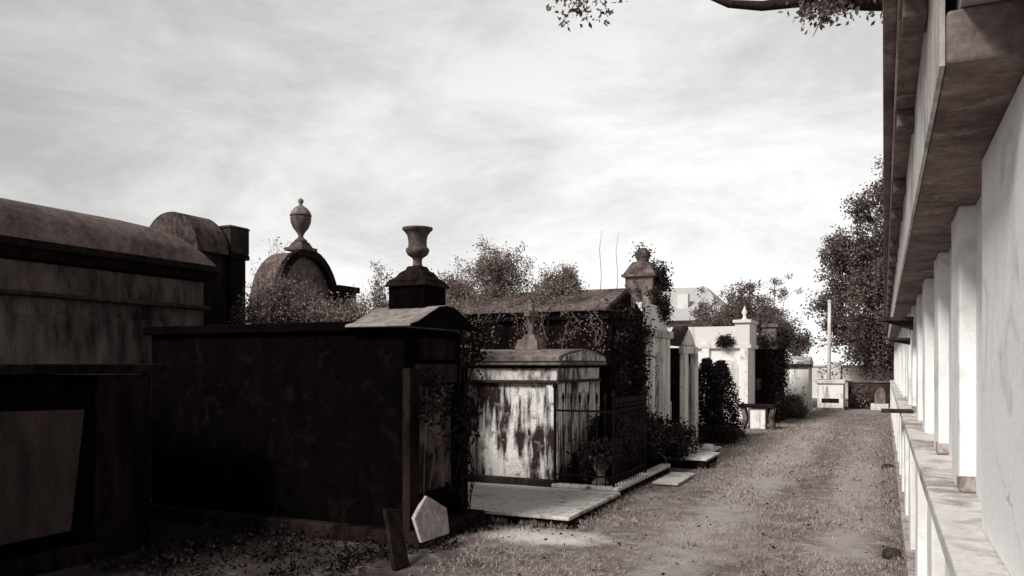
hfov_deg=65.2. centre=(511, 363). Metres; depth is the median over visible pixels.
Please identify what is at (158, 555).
weeds
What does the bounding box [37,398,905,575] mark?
ground
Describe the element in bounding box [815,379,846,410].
box tomb
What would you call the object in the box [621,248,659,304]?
pinnacle
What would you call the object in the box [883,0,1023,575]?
vault wall
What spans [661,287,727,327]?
house
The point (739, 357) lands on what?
white tomb
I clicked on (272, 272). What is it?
sapling
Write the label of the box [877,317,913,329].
wall bracket
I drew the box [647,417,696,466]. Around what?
bush
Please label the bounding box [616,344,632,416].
door
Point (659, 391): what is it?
tall white tomb
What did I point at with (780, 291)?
tree
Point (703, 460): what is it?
stone slab
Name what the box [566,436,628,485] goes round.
stone planter
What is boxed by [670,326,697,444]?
narrow gabled tomb
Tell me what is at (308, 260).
arched tomb
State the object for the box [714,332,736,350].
bush
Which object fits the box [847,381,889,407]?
brick wall
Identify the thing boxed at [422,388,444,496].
ivy
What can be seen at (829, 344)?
stone column
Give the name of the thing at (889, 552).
stone
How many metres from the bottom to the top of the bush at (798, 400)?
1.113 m
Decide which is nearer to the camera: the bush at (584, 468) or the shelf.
the shelf
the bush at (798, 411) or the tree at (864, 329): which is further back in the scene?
the tree at (864, 329)
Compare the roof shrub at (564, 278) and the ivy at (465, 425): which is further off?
the roof shrub at (564, 278)
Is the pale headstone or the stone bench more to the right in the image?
the pale headstone
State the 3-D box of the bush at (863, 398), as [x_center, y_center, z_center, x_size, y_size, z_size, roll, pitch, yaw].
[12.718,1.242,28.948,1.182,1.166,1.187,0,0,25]
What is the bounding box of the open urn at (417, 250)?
[388,225,445,283]
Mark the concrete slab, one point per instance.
(515, 504)
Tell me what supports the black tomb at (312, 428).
on the ground at (855, 545)
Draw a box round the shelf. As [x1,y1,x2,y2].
[881,408,912,412]
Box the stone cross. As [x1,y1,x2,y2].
[515,303,546,349]
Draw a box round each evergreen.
[698,357,738,442]
[699,360,747,438]
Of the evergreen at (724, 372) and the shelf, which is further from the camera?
the evergreen at (724, 372)
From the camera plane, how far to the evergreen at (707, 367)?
16.38 m
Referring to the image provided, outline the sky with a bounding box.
[0,0,886,364]
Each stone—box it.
[881,464,893,468]
[882,547,902,558]
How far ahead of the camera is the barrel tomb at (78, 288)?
8.84 m
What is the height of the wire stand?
0.830 m
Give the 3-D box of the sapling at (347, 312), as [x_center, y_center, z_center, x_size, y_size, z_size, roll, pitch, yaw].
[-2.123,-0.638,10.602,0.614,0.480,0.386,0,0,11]
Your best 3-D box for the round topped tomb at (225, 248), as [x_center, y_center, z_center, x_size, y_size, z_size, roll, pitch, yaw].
[-4.480,-0.244,11.398,1.046,3.688,0.998,0,0,25]
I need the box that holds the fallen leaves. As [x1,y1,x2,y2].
[362,422,891,575]
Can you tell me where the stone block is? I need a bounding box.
[701,444,714,449]
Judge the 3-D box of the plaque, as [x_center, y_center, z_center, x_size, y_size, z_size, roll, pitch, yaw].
[-0.704,1.324,6.937,0.139,0.359,0.544,0,0,25]
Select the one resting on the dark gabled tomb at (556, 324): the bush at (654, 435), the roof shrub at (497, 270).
the roof shrub at (497, 270)
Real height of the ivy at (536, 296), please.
0.782 m
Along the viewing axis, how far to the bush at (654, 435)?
11.45 m
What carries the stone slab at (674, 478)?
on the ground at (855, 545)
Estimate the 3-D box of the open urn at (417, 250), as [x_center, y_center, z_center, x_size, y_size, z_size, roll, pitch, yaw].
[-0.907,-1.043,7.678,0.404,0.524,0.404,0,0,25]
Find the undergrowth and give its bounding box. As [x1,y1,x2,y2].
[253,281,388,323]
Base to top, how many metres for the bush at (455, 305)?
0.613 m
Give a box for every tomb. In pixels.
[0,198,221,496]
[0,364,164,575]
[143,280,484,548]
[150,212,249,324]
[249,241,359,321]
[388,288,642,464]
[460,349,605,486]
[636,302,673,419]
[668,306,757,425]
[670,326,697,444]
[755,323,787,421]
[784,357,813,414]
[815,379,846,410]
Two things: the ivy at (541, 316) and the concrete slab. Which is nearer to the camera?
the concrete slab
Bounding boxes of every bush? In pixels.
[227,265,329,323]
[446,290,469,315]
[566,454,595,483]
[582,406,647,476]
[626,405,675,468]
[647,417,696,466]
[654,411,702,454]
[700,420,745,446]
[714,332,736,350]
[782,401,810,418]
[784,388,808,411]
[846,383,874,408]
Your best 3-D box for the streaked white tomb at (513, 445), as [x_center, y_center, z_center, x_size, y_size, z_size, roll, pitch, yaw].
[-0.321,0.725,11.144,2.860,1.850,1.820,0,0,25]
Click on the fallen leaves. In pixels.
(773, 547)
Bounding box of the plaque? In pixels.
[412,496,448,542]
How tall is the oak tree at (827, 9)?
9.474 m
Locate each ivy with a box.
[386,272,596,310]
[417,315,502,514]
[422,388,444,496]
[456,296,608,352]
[599,289,657,421]
[621,241,674,328]
[755,323,796,422]
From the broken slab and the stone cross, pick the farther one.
the stone cross
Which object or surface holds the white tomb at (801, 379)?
on the ground at (855, 545)
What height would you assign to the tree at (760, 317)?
4.272 m
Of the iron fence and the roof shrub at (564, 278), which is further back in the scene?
the roof shrub at (564, 278)
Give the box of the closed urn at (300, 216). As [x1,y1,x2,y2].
[290,198,311,242]
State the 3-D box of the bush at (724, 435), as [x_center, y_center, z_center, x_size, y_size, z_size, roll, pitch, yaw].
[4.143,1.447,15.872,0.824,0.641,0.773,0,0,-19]
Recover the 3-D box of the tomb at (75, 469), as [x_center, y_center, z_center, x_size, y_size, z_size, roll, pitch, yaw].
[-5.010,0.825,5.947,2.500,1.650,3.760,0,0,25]
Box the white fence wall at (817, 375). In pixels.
[812,362,893,398]
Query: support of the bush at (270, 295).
on the overgrown low tomb
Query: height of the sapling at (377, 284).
0.931 m
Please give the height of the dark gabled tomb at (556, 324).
2.758 m
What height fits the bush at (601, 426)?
1.004 m
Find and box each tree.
[546,0,882,35]
[688,278,792,331]
[693,292,817,356]
[754,272,803,309]
[796,154,893,380]
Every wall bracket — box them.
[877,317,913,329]
[883,338,909,344]
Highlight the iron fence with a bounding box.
[552,382,647,486]
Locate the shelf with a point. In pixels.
(884, 410)
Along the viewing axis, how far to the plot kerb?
10.13 m
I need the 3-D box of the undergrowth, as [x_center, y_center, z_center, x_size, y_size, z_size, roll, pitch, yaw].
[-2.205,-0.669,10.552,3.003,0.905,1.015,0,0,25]
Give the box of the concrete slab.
[468,482,619,528]
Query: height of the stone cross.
0.630 m
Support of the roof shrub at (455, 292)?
on the dark gabled tomb at (556, 324)
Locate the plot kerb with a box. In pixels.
[551,463,670,498]
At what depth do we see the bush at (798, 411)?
23.44 m
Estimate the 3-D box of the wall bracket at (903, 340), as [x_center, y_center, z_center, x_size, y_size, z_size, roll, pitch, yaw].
[4.888,-0.285,10.167,0.310,0.090,0.160,0,0,25]
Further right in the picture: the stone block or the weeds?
the stone block
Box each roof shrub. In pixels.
[431,264,478,304]
[453,234,538,300]
[527,260,584,296]
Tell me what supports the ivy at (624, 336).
attached to the dark gabled tomb at (556, 324)
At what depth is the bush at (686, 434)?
12.98 m
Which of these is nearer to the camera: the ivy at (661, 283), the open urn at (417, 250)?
the open urn at (417, 250)
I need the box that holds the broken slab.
[383,509,409,570]
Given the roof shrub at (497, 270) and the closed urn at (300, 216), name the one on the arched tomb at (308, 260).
the closed urn at (300, 216)
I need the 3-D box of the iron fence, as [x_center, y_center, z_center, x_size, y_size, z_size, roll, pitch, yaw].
[1.354,0.910,10.008,0.721,1.380,1.641,0,0,53]
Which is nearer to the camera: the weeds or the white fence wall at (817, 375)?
the weeds
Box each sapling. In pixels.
[250,236,289,291]
[331,299,369,321]
[368,261,397,309]
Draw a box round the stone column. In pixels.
[827,300,831,378]
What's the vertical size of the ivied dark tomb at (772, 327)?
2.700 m
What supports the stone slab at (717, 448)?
on the ground at (855, 545)
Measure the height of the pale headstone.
0.787 m
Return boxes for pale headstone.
[871,387,888,409]
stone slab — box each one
[652,472,694,485]
[654,451,719,469]
[688,445,721,455]
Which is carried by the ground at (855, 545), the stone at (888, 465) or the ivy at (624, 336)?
the stone at (888, 465)
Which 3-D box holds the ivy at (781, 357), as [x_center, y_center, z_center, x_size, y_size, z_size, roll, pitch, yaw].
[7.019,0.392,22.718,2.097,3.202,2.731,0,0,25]
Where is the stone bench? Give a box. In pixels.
[737,403,776,429]
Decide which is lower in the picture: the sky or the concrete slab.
the concrete slab
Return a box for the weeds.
[83,515,504,575]
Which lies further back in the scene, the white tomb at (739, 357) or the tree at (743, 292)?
the tree at (743, 292)
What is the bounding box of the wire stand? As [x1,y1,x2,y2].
[660,401,673,427]

